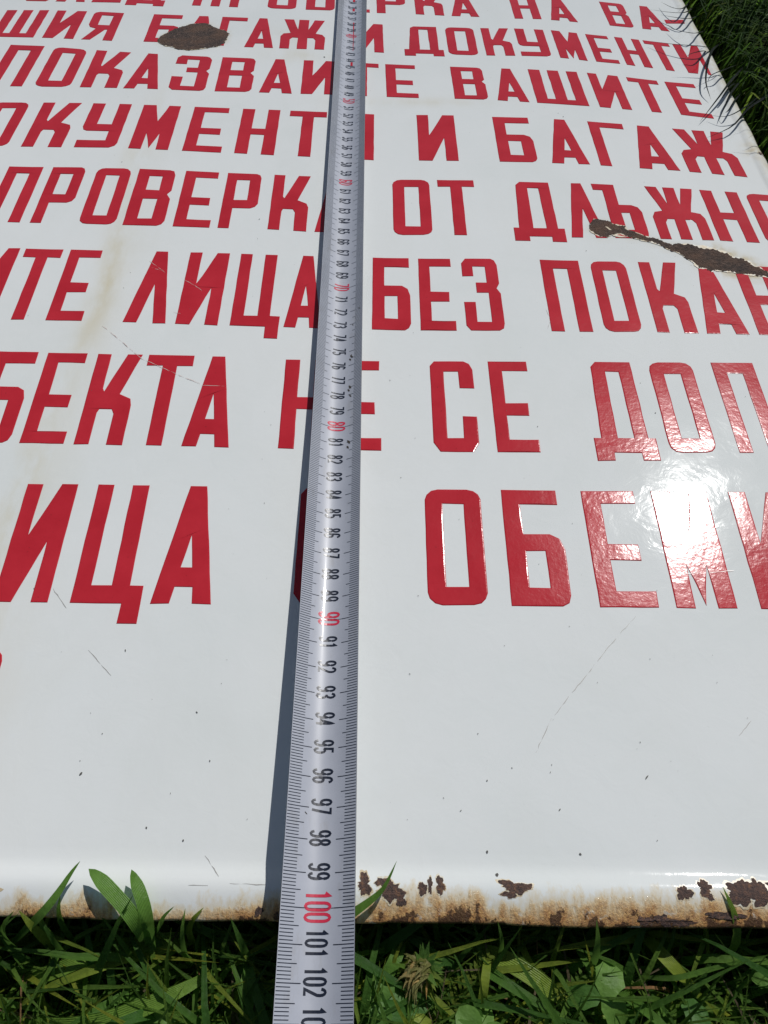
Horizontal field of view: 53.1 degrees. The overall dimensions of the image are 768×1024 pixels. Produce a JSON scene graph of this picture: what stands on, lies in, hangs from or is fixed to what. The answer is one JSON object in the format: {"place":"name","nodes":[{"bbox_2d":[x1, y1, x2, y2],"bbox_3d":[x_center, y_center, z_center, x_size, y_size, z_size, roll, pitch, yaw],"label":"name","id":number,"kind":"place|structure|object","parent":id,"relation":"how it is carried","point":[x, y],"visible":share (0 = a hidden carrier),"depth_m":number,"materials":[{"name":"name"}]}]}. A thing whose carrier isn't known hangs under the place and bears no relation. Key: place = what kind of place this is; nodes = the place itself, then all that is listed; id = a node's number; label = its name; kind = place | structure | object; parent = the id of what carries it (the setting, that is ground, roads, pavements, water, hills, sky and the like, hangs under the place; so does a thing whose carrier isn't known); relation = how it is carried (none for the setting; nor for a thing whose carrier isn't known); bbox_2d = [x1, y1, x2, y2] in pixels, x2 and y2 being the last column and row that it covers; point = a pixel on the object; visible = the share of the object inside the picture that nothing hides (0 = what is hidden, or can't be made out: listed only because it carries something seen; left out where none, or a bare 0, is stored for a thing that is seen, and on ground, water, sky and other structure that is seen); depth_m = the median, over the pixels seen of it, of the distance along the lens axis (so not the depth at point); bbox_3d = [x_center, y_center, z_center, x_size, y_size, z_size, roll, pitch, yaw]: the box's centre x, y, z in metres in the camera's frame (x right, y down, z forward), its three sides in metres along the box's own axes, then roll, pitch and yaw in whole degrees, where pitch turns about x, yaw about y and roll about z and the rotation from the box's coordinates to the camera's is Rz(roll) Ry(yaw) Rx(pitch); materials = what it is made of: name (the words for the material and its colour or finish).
{"place":"outdoors","nodes":[
{"label":"outdoors","id":0,"kind":"place"},
{"bbox_2d":[0,3,767,1023],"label":"ground","id":1,"kind":"structure","parent":0,"point":[452,929],"depth_m":0.27,"materials":[{"name":"green plant"}]},
{"bbox_2d":[43,948,675,1023],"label":"feathery weeds","id":2,"kind":"object","parent":1,"relation":"on","point":[559,992],"visible":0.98,"depth_m":0.24,"materials":[{"name":"green plant"}]},
{"bbox_2d":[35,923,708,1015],"bbox_3d":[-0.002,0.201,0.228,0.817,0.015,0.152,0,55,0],"label":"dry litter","id":3,"kind":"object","parent":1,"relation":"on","point":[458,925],"visible":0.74,"depth_m":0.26,"materials":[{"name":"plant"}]},
{"bbox_2d":[0,0,767,928],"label":"enamel sign","id":4,"kind":"object","parent":1,"relation":"on","point":[562,678],"visible":1,"depth_m":0.35,"materials":[{"name":"metal"}]},
{"bbox_2d":[272,0,366,1023],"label":"tape measure","id":5,"kind":"object","parent":4,"relation":"on","point":[315,972],"visible":1,"depth_m":0.29,"materials":[{"name":"metal"}]},
{"bbox_2d":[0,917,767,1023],"bbox_3d":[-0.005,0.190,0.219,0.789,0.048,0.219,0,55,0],"label":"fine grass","id":6,"kind":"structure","parent":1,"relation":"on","point":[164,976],"depth_m":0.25,"materials":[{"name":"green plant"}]},
{"bbox_2d":[6,862,78,951],"bbox_3d":[-0.108,0.129,0.246,0.036,0.028,0.007,-31,61,-20],"label":"leaf","id":7,"kind":"object","parent":6,"relation":"on","point":[41,913],"visible":1,"depth_m":0.24,"materials":[{"name":"green plant"}]},
{"bbox_2d":[89,869,144,941],"bbox_3d":[-0.083,0.123,0.243,0.006,0.016,0.027,-36,62,-23],"label":"leaf","id":8,"kind":"object","parent":6,"relation":"on","point":[112,893],"visible":1,"depth_m":0.24,"materials":[{"name":"green plant"}]},
{"bbox_2d":[155,907,172,935],"bbox_3d":[-0.069,0.129,0.241,0.009,0.016,0.007,0,55,0],"label":"leaf","id":9,"kind":"object","parent":6,"relation":"on","point":[161,921],"visible":1,"depth_m":0.24,"materials":[{"name":"green plant"}]},
{"bbox_2d":[355,861,396,916],"bbox_3d":[-0.006,0.123,0.242,0.028,0.015,0.004,-33,61,-21],"label":"leaf","id":10,"kind":"object","parent":6,"relation":"on","point":[365,904],"visible":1,"depth_m":0.24,"materials":[{"name":"green plant"}]},
{"bbox_2d":[0,888,767,1023],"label":"lawn grass","id":11,"kind":"structure","parent":1,"relation":"on","point":[132,949],"depth_m":0.24,"materials":[{"name":"green plant"}]},
{"bbox_2d":[130,869,155,948],"bbox_3d":[-0.075,0.126,0.244,0.009,0.019,0.020,0,55,0],"label":"leaf","id":12,"kind":"object","parent":11,"relation":"on","point":[140,895],"visible":1,"depth_m":0.24,"materials":[{"name":"green plant"}]},
{"bbox_2d":[0,953,767,1023],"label":"broadleaf weeds","id":13,"kind":"object","parent":1,"relation":"on","point":[611,985],"visible":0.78,"depth_m":0.24,"materials":[{"name":"green plant"}]},
{"bbox_2d":[0,921,767,1023],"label":"dry grass","id":14,"kind":"structure","parent":1,"relation":"on","point":[491,990],"depth_m":0.25,"materials":[{"name":"plant"}]},
{"bbox_2d":[396,940,444,1007],"bbox_3d":[0.013,0.152,0.252,0.020,0.036,0.015,-23,58,-16],"label":"flower head","id":15,"kind":"object","parent":1,"relation":"on","point":[417,971],"visible":0.99,"depth_m":0.24},
{"bbox_2d":[683,0,767,162],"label":"tall fine grass","id":16,"kind":"structure","parent":0,"point":[750,62],"depth_m":0.59,"materials":[{"name":"green plant"}]},
{"bbox_2d":[649,2,714,56],"bbox_3d":[0.228,-0.382,0.600,0.060,0.019,0.129,0,55,0],"label":"grass tuft","id":17,"kind":"object","parent":16,"relation":"on","point":[683,31],"visible":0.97,"depth_m":0.59,"materials":[{"name":"green plant"}]},
{"bbox_2d":[701,42,767,137],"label":"grass tuft","id":18,"kind":"object","parent":16,"relation":"on","point":[735,86],"visible":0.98,"depth_m":0.52,"materials":[{"name":"green plant"}]}
]}

